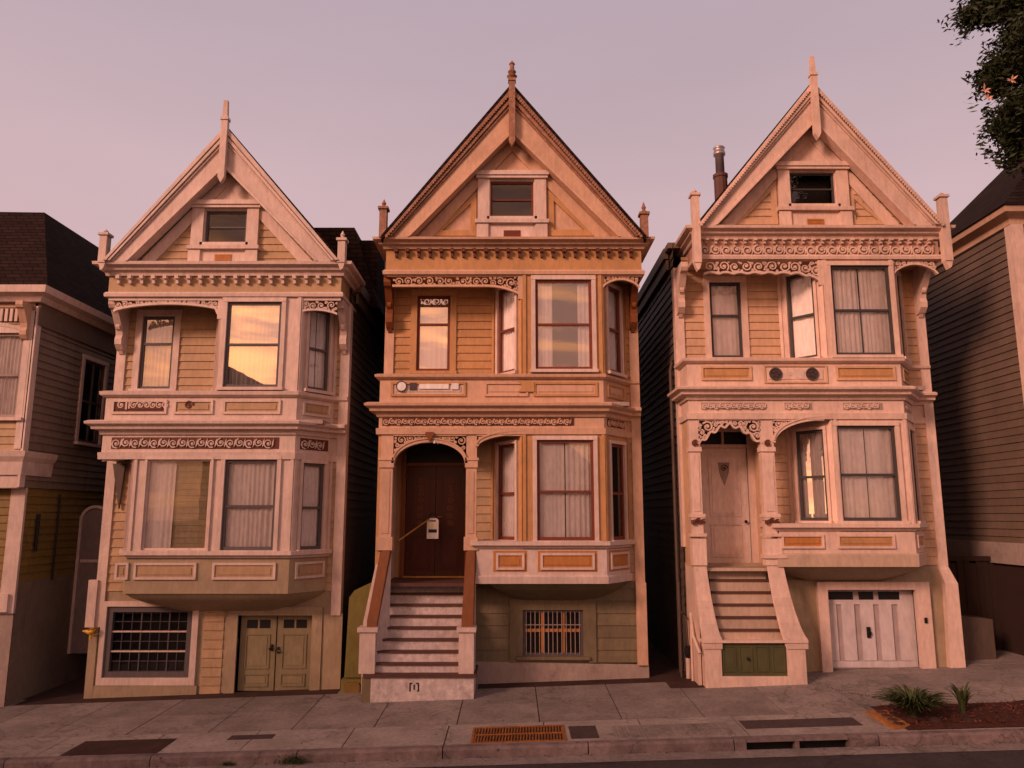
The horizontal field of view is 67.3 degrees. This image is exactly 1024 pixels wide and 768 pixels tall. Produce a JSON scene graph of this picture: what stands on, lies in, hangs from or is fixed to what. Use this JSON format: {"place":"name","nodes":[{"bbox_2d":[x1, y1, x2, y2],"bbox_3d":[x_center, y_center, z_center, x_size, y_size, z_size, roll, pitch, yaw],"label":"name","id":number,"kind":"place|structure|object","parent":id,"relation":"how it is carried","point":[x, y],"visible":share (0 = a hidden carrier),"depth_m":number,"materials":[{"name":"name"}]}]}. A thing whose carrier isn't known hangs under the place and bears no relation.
{"place":"outdoors","nodes":[
{"label":"outdoors","id":0,"kind":"place"},
{"bbox_2d":[23,639,685,699],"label":"alley path","id":1,"kind":"structure","parent":0,"point":[660,662],"depth_m":15.76,"materials":[{"name":"grey concrete"}]},
{"bbox_2d":[12,675,704,705],"bbox_3d":[-2.850,5.879,14.519,13.100,0.586,1.000,0,-10,0],"label":"pavement patch","id":2,"kind":"object","parent":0,"point":[680,683],"visible":0.45,"depth_m":14.69,"materials":[{"name":"grey concrete"}]},
{"bbox_2d":[5,611,918,695],"bbox_3d":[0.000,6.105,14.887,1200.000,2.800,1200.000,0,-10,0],"label":"ground","id":3,"kind":"structure","parent":0,"point":[236,663],"depth_m":19.96,"materials":[{"name":"grey concrete"}]},
{"bbox_2d":[0,212,116,706],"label":"neighbour house","id":4,"kind":"structure","parent":3,"relation":"on","point":[58,351],"depth_m":15.84,"materials":[{"name":"brown"}]},
{"bbox_2d":[0,326,31,420],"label":"window","id":5,"kind":"structure","parent":4,"relation":"in","point":[14,352],"depth_m":15.25,"materials":[{"name":"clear glass"}]},
{"bbox_2d":[67,505,102,653],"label":"alley gate","id":6,"kind":"structure","parent":4,"relation":"attached to","point":[88,546],"depth_m":16.75,"materials":[{"name":"brown paint"}]},
{"bbox_2d":[69,354,109,447],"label":"window","id":7,"kind":"structure","parent":4,"relation":"in","point":[86,369],"depth_m":17.60,"materials":[{"name":"black glass"}]},
{"bbox_2d":[83,100,385,698],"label":"victorian house","id":8,"kind":"structure","parent":3,"relation":"on","point":[237,426],"depth_m":15.29,"materials":[{"name":"brown wood"}]},
{"bbox_2d":[82,627,98,638],"bbox_3d":[-8.202,4.845,14.966,0.283,0.210,0.174,0,-10,0],"label":"bird ornament","id":9,"kind":"object","parent":8,"relation":"on","point":[90,631],"visible":1,"depth_m":14.93,"materials":[{"name":"gold metal"}]},
{"bbox_2d":[120,459,132,550],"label":"window","id":10,"kind":"structure","parent":8,"relation":"in","point":[131,462],"depth_m":15.28,"materials":[{"name":"white wood"}]},
{"bbox_2d":[95,601,199,685],"bbox_3d":[-7.110,5.094,15.383,2.088,1.736,0.760,0,-10,0],"label":"window","id":11,"kind":"structure","parent":8,"relation":"in","point":[141,643],"depth_m":15.14,"materials":[{"name":"white glass"}]},
{"bbox_2d":[128,310,181,390],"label":"window","id":12,"kind":"structure","parent":8,"relation":"in","point":[158,332],"depth_m":16.08,"materials":[{"name":"clear glass"}]},
{"bbox_2d":[135,457,214,550],"bbox_3d":[-6.428,2.319,14.786,1.368,1.829,0.230,0,-10,0],"label":"window","id":13,"kind":"structure","parent":8,"relation":"in","point":[157,504],"depth_m":14.83,"materials":[{"name":"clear glass"}]},
{"bbox_2d":[210,319,219,390],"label":"window","id":14,"kind":"structure","parent":8,"relation":"in","point":[218,321],"depth_m":15.73,"materials":[{"name":"white wood"}]},
{"bbox_2d":[199,209,247,244],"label":"window","id":15,"kind":"structure","parent":8,"relation":"in","point":[224,230],"depth_m":16.01,"materials":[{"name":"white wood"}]},
{"bbox_2d":[213,455,281,550],"bbox_3d":[-5.038,2.304,14.788,1.206,1.859,0.230,0,-10,0],"label":"window","id":16,"kind":"structure","parent":8,"relation":"in","point":[250,485],"depth_m":14.82,"materials":[{"name":"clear glass"}]},
{"bbox_2d":[216,297,286,390],"bbox_3d":[-5.145,-0.795,15.316,1.298,1.880,0.230,0,-10,0],"label":"window","id":17,"kind":"structure","parent":8,"relation":"in","point":[252,347],"depth_m":15.31,"materials":[{"name":"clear glass"}]},
{"bbox_2d":[237,615,277,690],"bbox_3d":[-5.005,5.281,15.112,0.700,1.416,0.133,0,-10,0],"label":"garage door leaf","id":18,"kind":"structure","parent":8,"relation":"in","point":[258,637],"depth_m":15.12,"materials":[{"name":"green paint"}]},
{"bbox_2d":[274,615,311,690],"bbox_3d":[-4.289,5.284,15.131,0.700,1.416,0.133,0,-10,0],"label":"garage door leaf","id":19,"kind":"structure","parent":8,"relation":"in","point":[293,649],"depth_m":15.14,"materials":[{"name":"green paint"}]},
{"bbox_2d":[295,459,327,550],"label":"window","id":20,"kind":"structure","parent":8,"relation":"in","point":[312,497],"depth_m":15.22,"materials":[{"name":"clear glass"}]},
{"bbox_2d":[302,303,333,395],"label":"window","id":21,"kind":"structure","parent":8,"relation":"in","point":[319,325],"depth_m":15.75,"materials":[{"name":"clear glass"}]},
{"bbox_2d":[357,61,654,702],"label":"victorian house","id":22,"kind":"structure","parent":3,"relation":"on","point":[513,241],"depth_m":15.35,"materials":[{"name":"brown wood"}]},
{"bbox_2d":[397,516,441,541],"bbox_3d":[-1.823,2.883,15.348,0.063,0.502,1.230,-8,-12,38],"label":"brass bar","id":23,"kind":"object","parent":22,"relation":"attached to","point":[412,530],"visible":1,"depth_m":15.25,"materials":[{"name":"gold metal"}]},
{"bbox_2d":[405,466,435,574],"bbox_3d":[-1.932,2.870,16.257,0.622,2.270,0.084,0,-10,0],"label":"door leaf","id":24,"kind":"structure","parent":22,"relation":"in","point":[421,480],"depth_m":16.25,"materials":[{"name":"brown wood"}]},
{"bbox_2d":[408,289,456,373],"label":"window","id":25,"kind":"structure","parent":22,"relation":"in","point":[433,311],"depth_m":16.12,"materials":[{"name":"glass"}]},
{"bbox_2d":[427,512,438,538],"bbox_3d":[-1.599,2.860,15.558,0.230,0.522,0.106,0,-10,0],"label":"lock box","id":26,"kind":"object","parent":22,"relation":"attached to","point":[432,528],"visible":1,"depth_m":15.50,"materials":[{"name":"white plastic"}]},
{"bbox_2d":[435,466,464,574],"bbox_3d":[-1.302,2.870,16.257,0.622,2.270,0.084,0,-10,0],"label":"door leaf","id":27,"kind":"structure","parent":22,"relation":"in","point":[450,480],"depth_m":16.24,"materials":[{"name":"brown wood"}]},
{"bbox_2d":[492,440,518,540],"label":"window","id":28,"kind":"structure","parent":22,"relation":"in","point":[506,452],"depth_m":15.29,"materials":[{"name":"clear glass"}]},
{"bbox_2d":[495,281,518,373],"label":"window","id":29,"kind":"structure","parent":22,"relation":"in","point":[506,302],"depth_m":15.84,"materials":[{"name":"clear glass"}]},
{"bbox_2d":[488,179,536,218],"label":"window","id":30,"kind":"structure","parent":22,"relation":"in","point":[505,202],"depth_m":16.10,"materials":[{"name":"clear glass"}]},
{"bbox_2d":[517,605,589,659],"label":"window","id":31,"kind":"structure","parent":22,"relation":"in","point":[545,632],"depth_m":15.12,"materials":[{"name":"green"}]},
{"bbox_2d":[530,275,598,372],"bbox_3d":[1.031,-1.188,15.448,1.339,1.987,0.360,0,-10,0],"label":"window","id":32,"kind":"structure","parent":22,"relation":"in","point":[563,307],"depth_m":15.48,"materials":[{"name":"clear glass"}]},
{"bbox_2d":[532,436,599,540],"bbox_3d":[1.029,2.038,14.899,1.297,2.056,0.360,0,-10,0],"label":"window","id":33,"kind":"structure","parent":22,"relation":"in","point":[565,468],"depth_m":14.88,"materials":[{"name":"white glass"}]},
{"bbox_2d":[605,281,626,378],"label":"window","id":34,"kind":"structure","parent":22,"relation":"in","point":[613,293],"depth_m":15.86,"materials":[{"name":"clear glass"}]},
{"bbox_2d":[608,440,631,540],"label":"window","id":35,"kind":"structure","parent":22,"relation":"in","point":[622,494],"depth_m":15.33,"materials":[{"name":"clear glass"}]},
{"bbox_2d":[0,728,1023,767],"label":"kerb","id":36,"kind":"structure","parent":3,"relation":"on","point":[633,746],"depth_m":11.09,"materials":[{"name":"concrete"}]},
{"bbox_2d":[743,733,847,747],"bbox_3d":[4.120,5.227,11.181,1.462,0.252,0.160,0,-10,0],"label":"drain inlet","id":37,"kind":"object","parent":36,"relation":"in","point":[795,739],"visible":0.79,"depth_m":11.12,"materials":[{"name":"concrete"}]},
{"bbox_2d":[746,740,844,749],"bbox_3d":[4.120,5.365,11.478,1.462,0.280,0.530,0,-10,0],"label":"drain opening","id":38,"kind":"object","parent":37,"relation":"in","point":[788,744],"visible":0.21,"depth_m":11.23,"materials":[{"name":"black paint"}]},
{"bbox_2d":[615,56,965,687],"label":"victorian house","id":39,"kind":"structure","parent":3,"relation":"on","point":[793,524],"depth_m":15.46,"materials":[{"name":"brown wood"}]},
{"bbox_2d":[677,582,690,678],"bbox_3d":[3.336,4.811,15.064,0.185,1.838,0.473,2,-10,-13],"label":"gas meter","id":40,"kind":"object","parent":39,"relation":"attached to","point":[688,657],"visible":0.84,"depth_m":14.89,"materials":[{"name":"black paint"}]},
{"bbox_2d":[689,613,700,680],"bbox_3d":[3.416,4.956,14.413,0.112,1.254,0.569,1,-10,-3],"label":"side rail","id":41,"kind":"object","parent":39,"relation":"attached to","point":[692,636],"visible":1,"depth_m":14.58,"materials":[{"name":"white metal"}]},
{"bbox_2d":[701,448,751,562],"bbox_3d":[4.388,2.486,15.832,0.967,2.336,0.110,0,-10,0],"label":"front door","id":42,"kind":"structure","parent":39,"relation":"in","point":[723,470],"depth_m":15.83,"materials":[{"name":"beige paint"}]},
{"bbox_2d":[702,276,751,357],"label":"window","id":43,"kind":"structure","parent":39,"relation":"in","point":[726,325],"depth_m":16.20,"materials":[{"name":"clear glass"}]},
{"bbox_2d":[721,643,787,675],"bbox_3d":[4.443,5.054,14.140,1.204,0.592,0.105,0,-10,0],"label":"cupboard door","id":44,"kind":"structure","parent":39,"relation":"in","point":[738,659],"depth_m":14.14,"materials":[{"name":"green paint"}]},
{"bbox_2d":[782,267,822,357],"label":"window","id":45,"kind":"structure","parent":39,"relation":"in","point":[802,328],"depth_m":15.87,"materials":[{"name":"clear glass"}]},
{"bbox_2d":[791,426,833,522],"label":"window","id":46,"kind":"structure","parent":39,"relation":"in","point":[810,445],"depth_m":15.27,"materials":[{"name":"clear glass"}]},
{"bbox_2d":[789,170,840,205],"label":"window","id":47,"kind":"structure","parent":39,"relation":"in","point":[804,191],"depth_m":16.15,"materials":[{"name":"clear glass"}]},
{"bbox_2d":[825,261,903,357],"bbox_3d":[7.013,-1.477,15.498,1.397,1.999,0.360,0,-10,0],"label":"window","id":48,"kind":"structure","parent":39,"relation":"in","point":[863,315],"depth_m":15.47,"materials":[{"name":"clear glass"}]},
{"bbox_2d":[831,421,909,523],"bbox_3d":[6.885,1.720,14.953,1.349,1.968,0.360,0,-10,0],"label":"window","id":49,"kind":"structure","parent":39,"relation":"in","point":[872,486],"depth_m":14.93,"materials":[{"name":"white glass"}]},
{"bbox_2d":[828,590,918,668],"bbox_3d":[7.081,4.809,15.219,1.766,1.575,0.140,0,-10,0],"label":"garage door","id":50,"kind":"structure","parent":39,"relation":"in","point":[869,628],"depth_m":15.20,"materials":[{"name":"white paint"}]},
{"bbox_2d":[895,268,911,363],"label":"window","id":51,"kind":"structure","parent":39,"relation":"in","point":[898,282],"depth_m":15.91,"materials":[{"name":"clear glass"}]},
{"bbox_2d":[908,426,925,523],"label":"window","id":52,"kind":"structure","parent":39,"relation":"in","point":[911,431],"depth_m":15.35,"materials":[{"name":"clear glass"}]},
{"bbox_2d":[925,162,1023,655],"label":"neighbour house","id":53,"kind":"structure","parent":3,"relation":"on","point":[974,316],"depth_m":16.95,"materials":[{"name":"grey wood"}]},
{"bbox_2d":[0,0,1006,291],"label":"sky","id":54,"kind":"structure","parent":0,"point":[349,107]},
{"bbox_2d":[0,669,1023,746],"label":"pavement","id":55,"kind":"structure","parent":0,"point":[655,700],"depth_m":13.28,"materials":[{"name":"concrete"}]},
{"bbox_2d":[0,712,1023,757],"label":"pavement edge","id":56,"kind":"object","parent":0,"point":[307,739],"visible":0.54,"depth_m":11.78,"materials":[{"name":"grey concrete"}]},
{"bbox_2d":[60,738,176,755],"bbox_3d":[-5.910,5.481,11.609,1.421,0.070,0.708,0,-10,0],"label":"utility cover","id":57,"kind":"object","parent":56,"relation":"on","point":[138,746],"visible":1,"depth_m":11.58,"materials":[{"name":"grey metal"}]},
{"bbox_2d":[227,734,275,739],"bbox_3d":[-4.034,5.476,11.922,0.688,0.044,0.228,0,-10,0],"label":"utility cover","id":58,"kind":"object","parent":56,"relation":"on","point":[251,737],"visible":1,"depth_m":11.91,"materials":[{"name":"metal"}]},
{"bbox_2d":[471,725,566,743],"bbox_3d":[0.101,5.318,11.682,1.415,0.090,0.758,0,-10,0],"label":"storm grate","id":59,"kind":"object","parent":56,"relation":"on","point":[534,733],"visible":1,"depth_m":11.66,"materials":[{"name":"metal"}]},
{"bbox_2d":[568,725,598,738],"bbox_3d":[1.087,5.294,11.691,0.418,0.049,0.613,0,-10,0],"label":"utility cover","id":60,"kind":"object","parent":56,"relation":"on","point":[581,732],"visible":1,"depth_m":11.67,"materials":[{"name":"metal"}]},
{"bbox_2d":[611,722,735,738],"bbox_3d":[2.422,5.248,11.652,1.776,0.093,0.610,0,-10,0],"label":"utility cover","id":61,"kind":"object","parent":56,"relation":"on","point":[675,730],"visible":1,"depth_m":11.62,"materials":[{"name":"concrete"}]},
{"bbox_2d":[739,717,862,728],"bbox_3d":[4.428,5.220,11.835,1.777,0.085,0.405,0,-10,0],"label":"utility cover","id":62,"kind":"object","parent":56,"relation":"on","point":[795,723],"visible":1,"depth_m":11.82,"materials":[{"name":"metal"}]},
{"bbox_2d":[866,710,909,729],"bbox_3d":[5.828,5.146,11.802,0.426,0.089,0.856,0,-10,0],"label":"patterned tile","id":63,"kind":"object","parent":56,"relation":"on","point":[886,718],"visible":0.99,"depth_m":11.76,"materials":[{"name":"orange tile"}]},
{"bbox_2d":[870,698,1023,729],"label":"planting bed","id":64,"kind":"object","parent":56,"relation":"on","point":[1010,722],"visible":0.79,"depth_m":11.85,"materials":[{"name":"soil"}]},
{"bbox_2d":[870,685,955,717],"bbox_3d":[6.217,4.978,11.892,1.253,0.444,1.266,0,-10,0],"label":"spiky plant","id":65,"kind":"object","parent":64,"relation":"on","point":[915,702],"visible":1,"depth_m":11.80,"materials":[{"name":"green plant"}]},
{"bbox_2d":[928,717,941,722],"bbox_3d":[6.367,5.067,11.572,0.189,0.115,0.194,0,-10,0],"label":"rock","id":66,"kind":"object","parent":64,"relation":"on","point":[934,719],"visible":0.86,"depth_m":11.53,"materials":[{"name":"stone"}]},
{"bbox_2d":[945,681,975,713],"bbox_3d":[7.020,4.924,12.010,0.389,0.536,0.425,-9,-13,44],"label":"spiky plant","id":67,"kind":"object","parent":64,"relation":"on","point":[962,697],"visible":0.99,"depth_m":11.98,"materials":[{"name":"green plant"}]},
{"bbox_2d":[4,663,1023,705],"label":"pavement strip","id":68,"kind":"object","parent":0,"point":[873,671],"visible":0.3,"depth_m":14.78,"materials":[{"name":"concrete"}]},
{"bbox_2d":[344,682,360,692],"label":"kerb block","id":69,"kind":"structure","parent":68,"relation":"on","point":[352,687],"depth_m":14.58,"materials":[{"name":"yellow"}]},
{"bbox_2d":[341,582,371,691],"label":"garden wall","id":70,"kind":"structure","parent":68,"relation":"on","point":[358,599],"depth_m":14.97,"materials":[{"name":"paint"}]},
{"bbox_2d":[411,750,1023,767],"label":"road","id":71,"kind":"structure","parent":0,"point":[994,759],"depth_m":10.54,"materials":[{"name":"grey asphalt"}]},
{"bbox_2d":[149,742,1023,767],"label":"gutter strip","id":72,"kind":"object","parent":71,"relation":"on","point":[704,755],"visible":1,"depth_m":10.92,"materials":[{"name":"concrete"}]},
{"bbox_2d":[218,760,234,764],"bbox_3d":[-4.082,5.419,11.022,0.243,0.089,0.082,0,-10,0],"label":"weed","id":73,"kind":"object","parent":72,"relation":"on","point":[227,763],"visible":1,"depth_m":11.01,"materials":[{"name":"green plant"}]},
{"bbox_2d":[274,753,310,764],"bbox_3d":[-3.123,5.365,11.014,0.573,0.152,0.180,0,-10,0],"label":"weed","id":74,"kind":"object","parent":72,"relation":"on","point":[292,759],"visible":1,"depth_m":11.00,"materials":[{"name":"green plant"}]},
{"bbox_2d":[12,681,1019,767],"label":"leaf litter","id":75,"kind":"object","parent":72,"relation":"on","point":[515,759],"visible":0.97,"depth_m":11.02,"materials":[{"name":"plant"}]},
{"bbox_2d":[936,0,1023,180],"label":"street tree","id":76,"kind":"object","parent":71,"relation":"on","point":[1000,74],"visible":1,"depth_m":12.35,"materials":[{"name":"green plant"}]},
{"bbox_2d":[918,650,1023,664],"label":"passage path","id":77,"kind":"structure","parent":0,"point":[1004,657],"depth_m":15.39,"materials":[{"name":"concrete"}]},
{"bbox_2d":[947,556,1002,649],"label":"slatted gate","id":78,"kind":"structure","parent":77,"relation":"on","point":[977,586],"depth_m":16.60,"materials":[{"name":"brown wood"}]},
{"bbox_2d":[961,614,995,659],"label":"wall","id":79,"kind":"structure","parent":77,"relation":"on","point":[978,638],"depth_m":15.56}
]}

